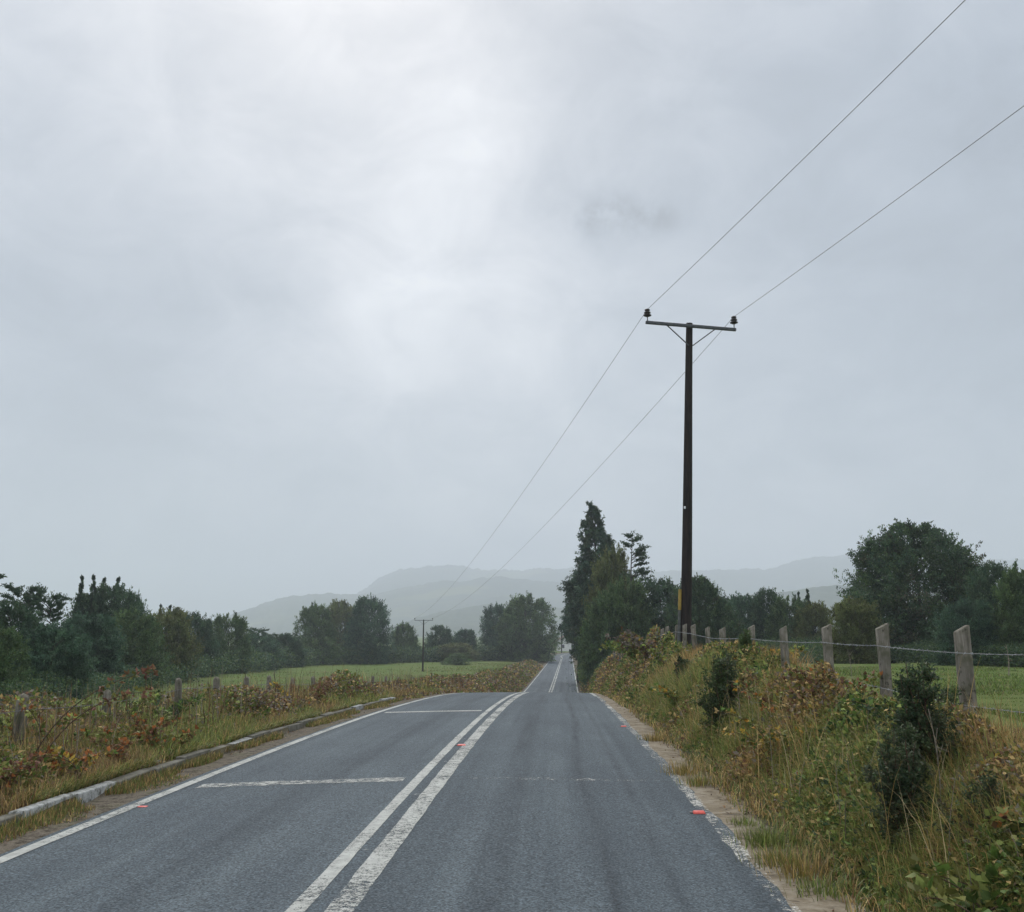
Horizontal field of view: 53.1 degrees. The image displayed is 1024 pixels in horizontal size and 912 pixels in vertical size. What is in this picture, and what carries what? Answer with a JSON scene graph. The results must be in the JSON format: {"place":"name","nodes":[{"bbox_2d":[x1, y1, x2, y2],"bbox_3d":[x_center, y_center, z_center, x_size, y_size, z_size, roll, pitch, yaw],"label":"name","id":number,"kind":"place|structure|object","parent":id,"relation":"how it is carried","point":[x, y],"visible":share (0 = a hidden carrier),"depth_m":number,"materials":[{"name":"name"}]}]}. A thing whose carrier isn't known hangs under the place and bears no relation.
{"place":"outdoors","nodes":[
{"label":"outdoors","id":0,"kind":"place"},
{"bbox_2d":[0,653,800,911],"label":"road","id":1,"kind":"structure","parent":0,"point":[548,789],"depth_m":8.17,"materials":[{"name":"asphalt"}]},
{"bbox_2d":[196,576,713,634],"bbox_3d":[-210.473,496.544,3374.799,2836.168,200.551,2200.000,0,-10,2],"label":"hills","id":2,"kind":"structure","parent":0,"point":[279,615],"depth_m":3048.15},
{"bbox_2d":[376,603,565,636],"bbox_3d":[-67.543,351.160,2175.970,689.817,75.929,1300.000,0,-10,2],"label":"hills","id":3,"kind":"structure","parent":0,"point":[456,620],"depth_m":1985.09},
{"bbox_2d":[0,635,1023,910],"bbox_3d":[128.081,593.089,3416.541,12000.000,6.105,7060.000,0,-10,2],"label":"ground","id":4,"kind":"structure","parent":0,"point":[102,803],"depth_m":19.01,"materials":[{"name":"plant"}]},
{"bbox_2d":[0,705,15,743],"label":"bramble","id":5,"kind":"object","parent":4,"relation":"on","point":[5,729],"visible":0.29,"depth_m":11.58,"materials":[{"name":"green plant"}]},
{"bbox_2d":[0,626,36,699],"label":"tree","id":6,"kind":"object","parent":4,"relation":"on","point":[9,635],"visible":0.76,"depth_m":42.07,"materials":[{"name":"green plant"}]},
{"bbox_2d":[0,751,46,790],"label":"bramble","id":7,"kind":"object","parent":4,"relation":"on","point":[10,773],"visible":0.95,"depth_m":9.34,"materials":[{"name":"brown plant"}]},
{"bbox_2d":[0,582,47,613],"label":"tree","id":8,"kind":"object","parent":4,"relation":"on","point":[17,592],"visible":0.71,"depth_m":66.09,"materials":[{"name":"green plant"}]},
{"bbox_2d":[0,600,51,669],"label":"tree","id":9,"kind":"object","parent":4,"relation":"on","point":[26,621],"visible":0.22,"depth_m":50.01,"materials":[{"name":"green plant"}]},
{"bbox_2d":[30,592,71,623],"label":"tree","id":10,"kind":"object","parent":4,"relation":"on","point":[58,604],"visible":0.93,"depth_m":64.38,"materials":[{"name":"green plant"}]},
{"bbox_2d":[10,619,102,698],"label":"tree","id":11,"kind":"object","parent":4,"relation":"on","point":[63,654],"visible":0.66,"depth_m":47.39,"materials":[{"name":"green plant"}]},
{"bbox_2d":[1,695,112,747],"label":"bramble","id":12,"kind":"object","parent":4,"relation":"on","point":[58,724],"visible":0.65,"depth_m":11.65,"materials":[{"name":"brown plant"}]},
{"bbox_2d":[72,575,86,619],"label":"tree","id":13,"kind":"object","parent":4,"relation":"on","point":[81,585],"visible":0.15,"depth_m":84.63,"materials":[{"name":"green plant"}]},
{"bbox_2d":[47,744,118,777],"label":"bramble","id":14,"kind":"object","parent":4,"relation":"on","point":[57,753],"visible":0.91,"depth_m":10.43,"materials":[{"name":"green plant"}]},
{"bbox_2d":[81,574,98,664],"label":"tree","id":15,"kind":"object","parent":4,"relation":"on","point":[92,601],"visible":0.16,"depth_m":83.53,"materials":[{"name":"green plant"}]},
{"bbox_2d":[49,609,132,691],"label":"tree","id":16,"kind":"object","parent":4,"relation":"on","point":[107,646],"visible":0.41,"depth_m":65.60,"materials":[{"name":"green plant"}]},
{"bbox_2d":[36,664,157,764],"bbox_3d":[-4.312,2.706,10.554,1.215,1.120,0.554,3,-10,-19],"label":"bramble","id":17,"kind":"object","parent":4,"relation":"on","point":[128,692],"visible":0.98,"depth_m":10.63,"materials":[{"name":"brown plant"}]},
{"bbox_2d":[28,686,168,725],"bbox_3d":[-5.735,3.724,14.486,1.359,0.944,1.763,-6,-12,33],"label":"bramble","id":18,"kind":"object","parent":4,"relation":"on","point":[122,700],"visible":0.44,"depth_m":14.77,"materials":[{"name":"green plant"}]},
{"bbox_2d":[42,691,172,727],"bbox_3d":[-5.703,3.728,14.299,1.646,0.783,1.720,5,-11,-25],"label":"bramble","id":19,"kind":"object","parent":4,"relation":"on","point":[94,712],"visible":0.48,"depth_m":13.98,"materials":[{"name":"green plant"}]},
{"bbox_2d":[86,735,133,763],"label":"bramble","id":20,"kind":"object","parent":4,"relation":"on","point":[120,742],"visible":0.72,"depth_m":11.58,"materials":[{"name":"brown plant"}]},
{"bbox_2d":[61,582,170,654],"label":"tree","id":21,"kind":"object","parent":4,"relation":"on","point":[115,595],"visible":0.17,"depth_m":85.14,"materials":[{"name":"green plant"}]},
{"bbox_2d":[86,605,175,688],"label":"tree","id":22,"kind":"object","parent":4,"relation":"on","point":[146,649],"visible":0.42,"depth_m":79.09,"materials":[{"name":"green plant"}]},
{"bbox_2d":[106,713,181,742],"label":"bramble","id":23,"kind":"object","parent":4,"relation":"on","point":[151,728],"visible":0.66,"depth_m":13.07,"materials":[{"name":"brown plant"}]},
{"bbox_2d":[111,689,206,724],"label":"bramble","id":24,"kind":"object","parent":4,"relation":"on","point":[179,702],"visible":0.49,"depth_m":15.41,"materials":[{"name":"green plant"}]},
{"bbox_2d":[135,724,198,749],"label":"bramble","id":25,"kind":"object","parent":4,"relation":"on","point":[140,736],"visible":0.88,"depth_m":13.02,"materials":[{"name":"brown plant"}]},
{"bbox_2d":[149,606,204,682],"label":"tree","id":26,"kind":"object","parent":4,"relation":"on","point":[177,634],"visible":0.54,"depth_m":98.65,"materials":[{"name":"green plant"}]},
{"bbox_2d":[0,697,395,825],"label":"kerb","id":27,"kind":"structure","parent":4,"relation":"on","point":[89,793],"depth_m":10.73,"materials":[{"name":"concrete"}]},
{"bbox_2d":[185,610,225,677],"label":"tree","id":28,"kind":"object","parent":4,"relation":"on","point":[203,628],"visible":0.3,"depth_m":117.06,"materials":[{"name":"green plant"}]},
{"bbox_2d":[0,675,412,745],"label":"wire fence","id":29,"kind":"object","parent":4,"relation":"on","point":[20,717],"visible":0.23,"depth_m":14.20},
{"bbox_2d":[211,610,253,673],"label":"tree","id":30,"kind":"object","parent":4,"relation":"on","point":[240,626],"visible":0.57,"depth_m":133.45,"materials":[{"name":"green plant"}]},
{"bbox_2d":[0,661,490,842],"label":"verge grass","id":31,"kind":"structure","parent":4,"relation":"on","point":[112,769],"depth_m":12.62,"materials":[{"name":"plant"}]},
{"bbox_2d":[213,688,282,718],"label":"bramble","id":32,"kind":"object","parent":4,"relation":"on","point":[257,705],"visible":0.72,"depth_m":17.74,"materials":[{"name":"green plant"}]},
{"bbox_2d":[2,662,511,707],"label":"pasture grass","id":33,"kind":"structure","parent":4,"relation":"on","point":[441,670],"depth_m":134.53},
{"bbox_2d":[234,632,287,670],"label":"tree","id":34,"kind":"object","parent":4,"relation":"on","point":[267,643],"visible":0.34,"depth_m":157.96,"materials":[{"name":"green plant"}]},
{"bbox_2d":[0,659,543,810],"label":"bramble thicket","id":35,"kind":"object","parent":4,"relation":"on","point":[517,677],"visible":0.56,"depth_m":18.38,"materials":[{"name":"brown plant"}]},
{"bbox_2d":[0,644,564,701],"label":"undergrowth","id":36,"kind":"object","parent":4,"relation":"on","point":[261,661],"visible":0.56,"depth_m":122.64,"materials":[{"name":"green plant"}]},
{"bbox_2d":[275,632,309,667],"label":"tree","id":37,"kind":"object","parent":4,"relation":"on","point":[293,643],"visible":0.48,"depth_m":169.78,"materials":[{"name":"green plant"}]},
{"bbox_2d":[287,677,335,698],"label":"bramble","id":38,"kind":"object","parent":4,"relation":"on","point":[319,688],"visible":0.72,"depth_m":22.70,"materials":[{"name":"brown plant"}]},
{"bbox_2d":[292,601,340,649],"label":"tree","id":39,"kind":"object","parent":4,"relation":"on","point":[312,617],"visible":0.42,"depth_m":192.27,"materials":[{"name":"green plant"}]},
{"bbox_2d":[301,634,351,664],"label":"bush","id":40,"kind":"object","parent":4,"relation":"on","point":[307,644],"visible":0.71,"depth_m":187.15,"materials":[{"name":"green plant"}]},
{"bbox_2d":[318,599,358,646],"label":"tree","id":41,"kind":"object","parent":4,"relation":"on","point":[339,610],"visible":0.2,"depth_m":201.97,"materials":[{"name":"green plant"}]},
{"bbox_2d":[337,593,396,664],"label":"tree","id":42,"kind":"object","parent":4,"relation":"on","point":[362,619],"visible":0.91,"depth_m":194.46,"materials":[{"name":"green plant"}]},
{"bbox_2d":[389,620,420,661],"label":"tree","id":43,"kind":"object","parent":4,"relation":"on","point":[411,640],"visible":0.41,"depth_m":211.46,"materials":[{"name":"green plant"}]},
{"bbox_2d":[424,624,455,661],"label":"tree","id":44,"kind":"object","parent":4,"relation":"on","point":[444,638],"visible":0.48,"depth_m":218.03,"materials":[{"name":"green plant"}]},
{"bbox_2d":[440,651,471,664],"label":"bush","id":45,"kind":"object","parent":4,"relation":"on","point":[456,657],"visible":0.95,"depth_m":186.02,"materials":[{"name":"green plant"}]},
{"bbox_2d":[433,642,480,661],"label":"bush","id":46,"kind":"object","parent":4,"relation":"on","point":[459,647],"visible":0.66,"depth_m":209.74,"materials":[{"name":"green plant"}]},
{"bbox_2d":[452,628,478,660],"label":"tree","id":47,"kind":"object","parent":4,"relation":"on","point":[461,635],"visible":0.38,"depth_m":221.73,"materials":[{"name":"green plant"}]},
{"bbox_2d":[476,603,505,660],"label":"tree","id":48,"kind":"object","parent":4,"relation":"on","point":[487,623],"visible":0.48,"depth_m":227.39,"materials":[{"name":"green plant"}]},
{"bbox_2d":[491,590,564,661],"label":"tree","id":49,"kind":"object","parent":4,"relation":"on","point":[517,632],"visible":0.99,"depth_m":215.74,"materials":[{"name":"green plant"}]},
{"bbox_2d":[557,636,573,650],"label":"house","id":50,"kind":"structure","parent":4,"relation":"on","point":[566,647],"depth_m":360.42,"materials":[{"name":"white paint"}]},
{"bbox_2d":[556,577,581,682],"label":"tree","id":51,"kind":"object","parent":4,"relation":"on","point":[561,627],"visible":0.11,"depth_m":122.05,"materials":[{"name":"green plant"}]},
{"bbox_2d":[557,500,615,663],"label":"tree","id":52,"kind":"object","parent":4,"relation":"on","point":[581,581],"visible":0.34,"depth_m":116.16,"materials":[{"name":"green plant"}]},
{"bbox_2d":[573,585,634,679],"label":"tree","id":53,"kind":"object","parent":4,"relation":"on","point":[590,629],"visible":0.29,"depth_m":89.47,"materials":[{"name":"green plant"}]},
{"bbox_2d":[581,542,636,626],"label":"tree","id":54,"kind":"object","parent":4,"relation":"on","point":[604,570],"visible":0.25,"depth_m":102.30,"materials":[{"name":"green plant"}]},
{"bbox_2d":[599,571,657,660],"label":"tree","id":55,"kind":"object","parent":4,"relation":"on","point":[617,594],"visible":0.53,"depth_m":87.50,"materials":[{"name":"green plant"}]},
{"bbox_2d":[620,531,664,607],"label":"tree","id":56,"kind":"object","parent":4,"relation":"on","point":[640,554],"visible":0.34,"depth_m":93.28,"materials":[{"name":"green plant"}]},
{"bbox_2d":[628,637,691,668],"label":"bramble","id":57,"kind":"object","parent":4,"relation":"on","point":[657,654],"visible":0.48,"depth_m":26.05,"materials":[{"name":"green plant"}]},
{"bbox_2d":[619,575,703,643],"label":"tree","id":58,"kind":"object","parent":4,"relation":"on","point":[657,595],"visible":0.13,"depth_m":89.40,"materials":[{"name":"green plant"}]},
{"bbox_2d":[643,682,681,706],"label":"bramble","id":59,"kind":"object","parent":4,"relation":"on","point":[663,689],"visible":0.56,"depth_m":18.37,"materials":[{"name":"green plant"}]},
{"bbox_2d":[672,654,693,684],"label":"shrub","id":60,"kind":"object","parent":4,"relation":"on","point":[680,660],"visible":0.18,"depth_m":20.93,"materials":[{"name":"green plant"}]},
{"bbox_2d":[643,308,737,643],"bbox_3d":[5.187,0.948,29.087,2.850,10.454,0.504,2,-10,-9],"label":"utility pole","id":61,"kind":"object","parent":4,"relation":"on","point":[685,604],"visible":0.92,"depth_m":29.02,"materials":[{"name":"brown wood"}]},
{"bbox_2d":[408,0,964,623],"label":"power wire","id":62,"kind":"object","parent":61,"relation":"attached to","point":[760,200],"visible":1,"depth_m":20.68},
{"bbox_2d":[416,106,1023,626],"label":"power wire","id":63,"kind":"object","parent":61,"relation":"attached to","point":[818,256],"visible":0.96,"depth_m":24.24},
{"bbox_2d":[661,572,745,647],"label":"tree","id":64,"kind":"object","parent":4,"relation":"on","point":[717,619],"visible":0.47,"depth_m":84.96,"materials":[{"name":"green plant"}]},
{"bbox_2d":[689,647,742,727],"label":"shrub","id":65,"kind":"object","parent":4,"relation":"on","point":[720,676],"visible":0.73,"depth_m":14.09,"materials":[{"name":"green plant"}]},
{"bbox_2d":[726,591,761,640],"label":"tree","id":66,"kind":"object","parent":4,"relation":"on","point":[738,602],"visible":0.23,"depth_m":104.80,"materials":[{"name":"green plant"}]},
{"bbox_2d":[736,627,753,649],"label":"shrub","id":67,"kind":"object","parent":4,"relation":"on","point":[745,640],"visible":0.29,"depth_m":17.14,"materials":[{"name":"green plant"}]},
{"bbox_2d":[726,680,789,715],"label":"bramble","id":68,"kind":"object","parent":4,"relation":"on","point":[755,698],"visible":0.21,"depth_m":12.26,"materials":[{"name":"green plant"}]},
{"bbox_2d":[719,642,807,659],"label":"bramble","id":69,"kind":"object","parent":4,"relation":"on","point":[801,649],"visible":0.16,"depth_m":16.53,"materials":[{"name":"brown plant"}]},
{"bbox_2d":[714,706,814,753],"bbox_3d":[2.711,2.901,10.566,1.298,0.622,0.775,-8,-12,37],"label":"bramble","id":70,"kind":"object","parent":4,"relation":"on","point":[748,724],"visible":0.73,"depth_m":10.78,"materials":[{"name":"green plant"}]},
{"bbox_2d":[739,586,793,644],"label":"tree","id":71,"kind":"object","parent":4,"relation":"on","point":[759,610],"visible":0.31,"depth_m":102.79,"materials":[{"name":"green plant"}]},
{"bbox_2d":[762,592,814,645],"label":"tree","id":72,"kind":"object","parent":4,"relation":"on","point":[773,629],"visible":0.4,"depth_m":100.98,"materials":[{"name":"green plant"}]},
{"bbox_2d":[569,635,1023,691],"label":"undergrowth","id":73,"kind":"object","parent":4,"relation":"on","point":[905,654],"visible":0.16,"depth_m":67.25,"materials":[{"name":"green plant"}]},
{"bbox_2d":[579,625,1023,911],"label":"bramble thicket","id":74,"kind":"object","parent":4,"relation":"on","point":[600,681],"visible":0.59,"depth_m":9.19,"materials":[{"name":"green plant"}]},
{"bbox_2d":[599,638,639,659],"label":"bramble","id":75,"kind":"object","parent":74,"relation":"on","point":[631,653],"visible":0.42,"depth_m":37.18,"materials":[{"name":"green plant"}]},
{"bbox_2d":[605,626,659,660],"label":"bramble","id":76,"kind":"object","parent":74,"relation":"on","point":[645,652],"visible":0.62,"depth_m":31.97,"materials":[{"name":"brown plant"}]},
{"bbox_2d":[788,600,834,663],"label":"tree","id":77,"kind":"object","parent":4,"relation":"on","point":[820,619],"visible":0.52,"depth_m":98.92,"materials":[{"name":"green plant"}]},
{"bbox_2d":[602,638,1023,911],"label":"verge grass","id":78,"kind":"structure","parent":4,"relation":"on","point":[729,742],"depth_m":7.88,"materials":[{"name":"plant"}]},
{"bbox_2d":[613,623,1023,713],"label":"wire fence","id":79,"kind":"object","parent":4,"relation":"on","point":[965,670],"visible":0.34,"depth_m":10.59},
{"bbox_2d":[776,661,882,694],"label":"bramble","id":80,"kind":"object","parent":4,"relation":"on","point":[800,676],"visible":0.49,"depth_m":10.88,"materials":[{"name":"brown plant"}]},
{"bbox_2d":[820,595,897,663],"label":"tree","id":81,"kind":"object","parent":4,"relation":"on","point":[856,614],"visible":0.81,"depth_m":67.39,"materials":[{"name":"green plant"}]},
{"bbox_2d":[836,692,940,714],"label":"bramble","id":82,"kind":"object","parent":4,"relation":"on","point":[868,707],"visible":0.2,"depth_m":9.14,"materials":[{"name":"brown plant"}]},
{"bbox_2d":[861,721,955,856],"bbox_3d":[2.545,2.158,6.557,0.547,0.910,0.569,0,-10,2],"label":"shrub","id":83,"kind":"object","parent":4,"relation":"on","point":[908,772],"visible":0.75,"depth_m":6.58,"materials":[{"name":"green plant"}]},
{"bbox_2d":[832,518,997,663],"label":"tree","id":84,"kind":"object","parent":4,"relation":"on","point":[890,557],"visible":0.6,"depth_m":71.63,"materials":[{"name":"green plant"}]},
{"bbox_2d":[872,656,967,782],"bbox_3d":[2.906,1.989,7.245,0.697,1.117,0.610,3,-10,-17],"label":"shrub","id":85,"kind":"object","parent":4,"relation":"on","point":[914,715],"visible":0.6,"depth_m":7.22,"materials":[{"name":"green plant"}]},
{"bbox_2d":[928,709,948,802],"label":"weed stalk","id":86,"kind":"object","parent":4,"relation":"on","point":[936,747],"visible":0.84,"depth_m":6.59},
{"bbox_2d":[940,684,982,718],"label":"shrub","id":87,"kind":"object","parent":4,"relation":"on","point":[951,692],"visible":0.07,"depth_m":7.96,"materials":[{"name":"green plant"}]},
{"bbox_2d":[922,596,1003,665],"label":"tree","id":88,"kind":"object","parent":4,"relation":"on","point":[966,614],"visible":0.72,"depth_m":59.59,"materials":[{"name":"green plant"}]},
{"bbox_2d":[905,844,1023,911],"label":"bramble","id":89,"kind":"object","parent":4,"relation":"on","point":[982,893],"visible":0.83,"depth_m":5.12,"materials":[{"name":"green plant"}]},
{"bbox_2d":[932,770,1019,856],"bbox_3d":[2.716,2.091,5.879,0.598,0.605,0.498,0,-10,2],"label":"shrub","id":90,"kind":"object","parent":4,"relation":"on","point":[990,780],"visible":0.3,"depth_m":5.88,"materials":[{"name":"green plant"}]},
{"bbox_2d":[966,560,1023,635],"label":"tree","id":91,"kind":"object","parent":4,"relation":"on","point":[978,591],"visible":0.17,"depth_m":63.89,"materials":[{"name":"green plant"}]},
{"bbox_2d":[983,806,1020,830],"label":"bramble","id":92,"kind":"object","parent":4,"relation":"on","point":[1003,816],"visible":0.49,"depth_m":5.43,"materials":[{"name":"green plant"}]},
{"bbox_2d":[983,558,1023,666],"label":"tree","id":93,"kind":"object","parent":4,"relation":"on","point":[1008,593],"visible":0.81,"depth_m":58.08,"materials":[{"name":"green plant"}]},
{"bbox_2d":[0,0,1023,630],"label":"sky","id":94,"kind":"structure","parent":0,"point":[297,297],"materials":[{"name":"grey"}]},
{"bbox_2d":[357,555,1023,598],"bbox_3d":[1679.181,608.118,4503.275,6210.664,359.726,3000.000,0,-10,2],"label":"hills","id":95,"kind":"structure","parent":0,"point":[794,575],"depth_m":4296.22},
{"bbox_2d":[593,693,871,911],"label":"shoulder","id":96,"kind":"object","parent":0,"point":[712,803],"visible":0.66,"depth_m":8.84,"materials":[{"name":"sandy soil"},{"name":"gravel"}]},
{"bbox_2d":[3,695,885,911],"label":"leaf litter","id":97,"kind":"object","parent":96,"relation":"on","point":[746,814],"visible":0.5,"depth_m":8.84,"materials":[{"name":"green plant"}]},
{"bbox_2d":[637,732,669,741],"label":"grass tuft","id":98,"kind":"object","parent":96,"relation":"on","point":[656,738],"visible":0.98,"depth_m":15.72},
{"bbox_2d":[656,757,717,776],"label":"grass tuft","id":99,"kind":"object","parent":96,"relation":"on","point":[683,769],"visible":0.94,"depth_m":11.75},
{"bbox_2d":[671,768,729,787],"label":"grass tuft","id":100,"kind":"object","parent":96,"relation":"on","point":[699,781],"visible":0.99,"depth_m":10.86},
{"bbox_2d":[715,813,772,828],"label":"grass tuft","id":101,"kind":"object","parent":96,"relation":"on","point":[744,821],"visible":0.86,"depth_m":8.57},
{"bbox_2d":[713,816,806,852],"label":"grass tuft","id":102,"kind":"object","parent":96,"relation":"on","point":[773,837],"visible":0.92,"depth_m":7.75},
{"bbox_2d":[735,837,829,872],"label":"grass tuft","id":103,"kind":"object","parent":96,"relation":"on","point":[771,855],"visible":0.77,"depth_m":7.11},
{"bbox_2d":[752,840,850,884],"bbox_3d":[1.901,2.667,6.746,0.674,0.202,0.612,0,-10,2],"label":"grass tuft","id":104,"kind":"object","parent":96,"relation":"on","point":[804,871],"visible":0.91,"depth_m":6.71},
{"bbox_2d":[769,872,861,900],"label":"grass tuft","id":105,"kind":"object","parent":96,"relation":"on","point":[813,883],"visible":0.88,"depth_m":6.31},
{"bbox_2d":[730,585,1021,632],"bbox_3d":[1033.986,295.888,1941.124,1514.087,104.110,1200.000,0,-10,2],"label":"hills","id":106,"kind":"structure","parent":0,"point":[828,595],"depth_m":1890.81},
{"bbox_2d":[812,665,1023,721],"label":"pasture grass","id":107,"kind":"structure","parent":0,"point":[1017,682],"depth_m":19.66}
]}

